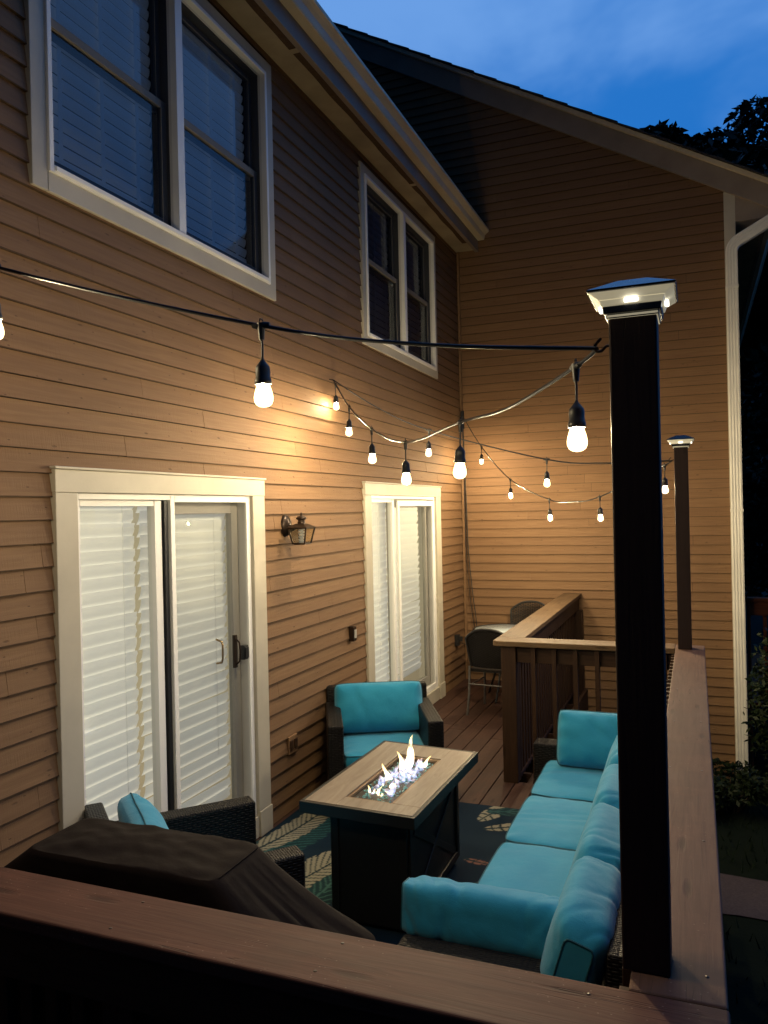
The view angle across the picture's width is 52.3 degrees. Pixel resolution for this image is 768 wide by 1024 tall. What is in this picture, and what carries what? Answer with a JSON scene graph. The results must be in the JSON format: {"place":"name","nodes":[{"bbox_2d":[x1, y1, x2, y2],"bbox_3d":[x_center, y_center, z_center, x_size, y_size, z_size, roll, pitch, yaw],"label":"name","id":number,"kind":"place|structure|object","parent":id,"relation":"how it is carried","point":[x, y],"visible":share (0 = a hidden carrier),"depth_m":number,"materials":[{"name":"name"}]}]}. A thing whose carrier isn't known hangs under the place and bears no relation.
{"place":"outdoors","nodes":[
{"label":"outdoors","id":0,"kind":"place"},
{"bbox_2d":[317,0,767,143],"label":"sky","id":1,"kind":"structure","parent":0,"point":[638,64],"materials":[{"name":"blue"}]},
{"bbox_2d":[424,580,767,1023],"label":"ground","id":2,"kind":"structure","parent":0,"point":[752,991],"depth_m":5.64,"materials":[{"name":"grass"}]},
{"bbox_2d":[0,0,488,866],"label":"townhouse","id":3,"kind":"structure","parent":2,"relation":"on","point":[180,614],"depth_m":4.60,"materials":[{"name":"paint"}]},
{"bbox_2d":[23,0,275,300],"bbox_3d":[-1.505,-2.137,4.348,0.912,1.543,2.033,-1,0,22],"label":"window","id":4,"kind":"structure","parent":3,"relation":"in","point":[152,119],"depth_m":4.16,"materials":[{"name":"beige paint"}]},
{"bbox_2d":[49,466,272,838],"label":"sliding door","id":5,"kind":"structure","parent":3,"relation":"in","point":[160,594],"depth_m":4.08,"materials":[{"name":"beige paint"}]},
{"bbox_2d":[287,733,297,754],"bbox_3d":[-0.610,1.555,5.237,0.024,0.118,0.118,-1,0,22],"label":"wall outlet","id":6,"kind":"object","parent":3,"relation":"attached to","point":[292,743],"depth_m":5.22,"materials":[{"name":"brown plastic"}]},
{"bbox_2d":[281,512,315,544],"bbox_3d":[-0.569,0.107,5.185,0.197,0.217,0.148,-1,0,22],"label":"wall lantern","id":7,"kind":"object","parent":3,"relation":"attached to","point":[290,530],"depth_m":5.17,"materials":[{"name":"brown metal"}]},
{"bbox_2d":[349,626,356,641],"bbox_3d":[-0.243,0.958,6.154,0.050,0.115,0.060,-1,0,22],"label":"wall box","id":8,"kind":"object","parent":3,"relation":"attached to","point":[352,634],"visible":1,"depth_m":6.13,"materials":[{"name":"brown plastic"}]},
{"bbox_2d":[357,161,437,378],"bbox_3d":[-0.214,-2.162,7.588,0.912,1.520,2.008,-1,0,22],"label":"window","id":9,"kind":"structure","parent":3,"relation":"in","point":[398,291],"depth_m":7.41,"materials":[{"name":"beige paint"}]},
{"bbox_2d":[362,481,445,703],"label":"sliding door","id":10,"kind":"structure","parent":3,"relation":"in","point":[397,586],"depth_m":7.69,"materials":[{"name":"beige paint"}]},
{"bbox_2d":[454,634,462,645],"bbox_3d":[0.845,1.445,8.815,0.083,0.125,0.070,-1,0,22],"label":"wall outlet","id":11,"kind":"object","parent":3,"relation":"attached to","point":[458,638],"depth_m":8.79,"materials":[{"name":"black plastic"}]},
{"bbox_2d":[333,22,767,790],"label":"townhouse","id":12,"kind":"structure","parent":2,"relation":"on","point":[569,204],"depth_m":8.69,"materials":[{"name":"beige paint"}]},
{"bbox_2d":[519,688,587,783],"bbox_3d":[0.724,2.507,5.281,2.455,1.018,7.460,-1,0,22],"label":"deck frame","id":13,"kind":"object","parent":2,"relation":"on","point":[527,777],"visible":0.06,"depth_m":7.99,"materials":[{"name":"brown wood"}]},
{"bbox_2d":[256,679,573,840],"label":"deck","id":14,"kind":"structure","parent":13,"relation":"on","point":[479,728],"depth_m":6.71,"materials":[{"name":"brown wood"}]},
{"bbox_2d":[4,818,375,1023],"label":"covered grill","id":15,"kind":"object","parent":14,"relation":"on","point":[233,875],"visible":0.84,"depth_m":2.15,"materials":[{"name":"brown fabric"}]},
{"bbox_2d":[0,867,730,1023],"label":"deck railing","id":16,"kind":"object","parent":14,"relation":"on","point":[124,957],"visible":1,"depth_m":1.72,"materials":[{"name":"brown wood"}]},
{"bbox_2d":[256,802,518,944],"bbox_3d":[0.080,1.978,3.775,2.285,0.007,3.135,-1,0,22],"label":"outdoor rug","id":17,"kind":"object","parent":14,"relation":"on","point":[483,829],"visible":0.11,"depth_m":4.68,"materials":[{"name":"green fabric"}]},
{"bbox_2d":[84,792,304,886],"bbox_3d":[-0.828,1.621,3.332,0.769,0.749,0.760,-1,0,-27],"label":"wicker armchair","id":18,"kind":"object","parent":17,"relation":"on","point":[234,818],"visible":0.16,"depth_m":3.60,"materials":[{"name":"wicker"}]},
{"bbox_2d":[325,681,443,780],"bbox_3d":[-0.018,1.599,5.452,0.760,0.750,0.770,-1,0,-5],"label":"wicker armchair","id":19,"kind":"object","parent":17,"relation":"on","point":[363,718],"visible":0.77,"depth_m":5.49,"materials":[{"name":"fabric"}]},
{"bbox_2d":[299,737,477,932],"bbox_3d":[0.073,1.591,4.115,0.622,0.766,1.073,-1,0,22],"label":"fire table","id":20,"kind":"object","parent":17,"relation":"on","point":[390,809],"visible":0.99,"depth_m":3.76,"materials":[{"name":"black metal"}]},
{"bbox_2d":[398,710,622,988],"bbox_3d":[0.862,1.590,3.704,0.827,0.734,2.650,-1,0,22],"label":"outdoor sofa","id":21,"kind":"object","parent":17,"relation":"on","point":[542,895],"visible":0.72,"depth_m":2.78,"materials":[{"name":"fabric"}]},
{"bbox_2d":[465,628,502,714],"bbox_3d":[1.098,1.529,7.636,0.483,0.854,0.534,-1,0,28],"label":"bistro chair","id":22,"kind":"object","parent":14,"relation":"on","point":[484,654],"visible":0.58,"depth_m":7.48,"materials":[{"name":"plastic"}]},
{"bbox_2d":[472,624,516,702],"bbox_3d":[1.268,1.589,8.230,0.656,0.731,0.656,-1,0,22],"label":"bistro table","id":23,"kind":"object","parent":14,"relation":"on","point":[503,628],"visible":0.27,"depth_m":8.33,"materials":[{"name":"tile"}]},
{"bbox_2d":[498,600,544,687],"bbox_3d":[1.549,1.473,8.585,0.483,0.944,0.534,-1,0,30],"label":"bistro chair","id":24,"kind":"object","parent":14,"relation":"on","point":[517,606],"visible":0.16,"depth_m":8.82,"materials":[{"name":"black wicker"}]},
{"bbox_2d":[499,593,584,776],"bbox_3d":[1.548,1.531,7.276,0.212,1.228,3.115,-1,0,22],"label":"deck railing","id":25,"kind":"object","parent":14,"relation":"on","point":[560,616],"visible":0.56,"depth_m":6.94,"materials":[{"name":"brown wood"}]},
{"bbox_2d":[493,637,675,782],"bbox_3d":[1.412,1.462,5.542,1.246,1.078,0.201,-1,0,22],"label":"deck railing","id":26,"kind":"object","parent":14,"relation":"on","point":[515,651],"visible":0.53,"depth_m":5.59,"materials":[{"name":"brown wood"}]},
{"bbox_2d":[619,645,728,1010],"bbox_3d":[1.333,1.561,3.434,0.208,1.269,4.106,-1,0,22],"label":"deck railing","id":27,"kind":"object","parent":14,"relation":"on","point":[698,973],"visible":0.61,"depth_m":2.14,"materials":[{"name":"brown wood"}]},
{"bbox_2d":[586,277,677,976],"bbox_3d":[0.539,0.233,1.643,0.173,1.428,0.173,-1,0,22],"label":"tall post","id":28,"kind":"object","parent":27,"relation":"on","point":[632,311],"visible":1,"depth_m":1.60,"materials":[{"name":"black wood"}]},
{"bbox_2d":[0,264,671,644],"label":"string lights","id":29,"kind":"object","parent":28,"relation":"hanging from","point":[576,422],"visible":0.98,"depth_m":1.92,"materials":[{"name":"black plastic"}]},
{"bbox_2d":[666,435,694,649],"bbox_3d":[1.992,0.200,5.208,0.173,1.418,0.173,-1,0,22],"label":"tall post","id":30,"kind":"object","parent":27,"relation":"on","point":[680,444],"visible":1,"depth_m":5.17,"materials":[{"name":"brown wood"}]},
{"bbox_2d":[639,95,767,604],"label":"tree","id":31,"kind":"object","parent":2,"relation":"on","point":[735,148],"visible":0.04,"depth_m":22.33,"materials":[{"name":"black plant"}]},
{"bbox_2d":[712,757,767,813],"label":"shrub","id":32,"kind":"object","parent":2,"relation":"on","point":[751,783],"visible":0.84,"depth_m":7.50,"materials":[{"name":"green plant"}]},
{"bbox_2d":[741,628,767,766],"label":"shrub","id":33,"kind":"object","parent":2,"relation":"on","point":[762,690],"visible":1,"depth_m":6.87,"materials":[{"name":"green plant"}]},
{"bbox_2d":[746,597,767,767],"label":"deck railing","id":34,"kind":"object","parent":2,"relation":"on","point":[757,606],"visible":0.69,"depth_m":8.58,"materials":[{"name":"wood"}]},
{"bbox_2d":[716,716,767,1023],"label":"grass","id":35,"kind":"structure","parent":0,"point":[729,953],"depth_m":6.66,"materials":[{"name":"green plant"}]},
{"bbox_2d":[720,873,767,919],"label":"path","id":36,"kind":"structure","parent":0,"point":[743,896],"depth_m":5.91,"materials":[{"name":"grey concrete"}]}
]}

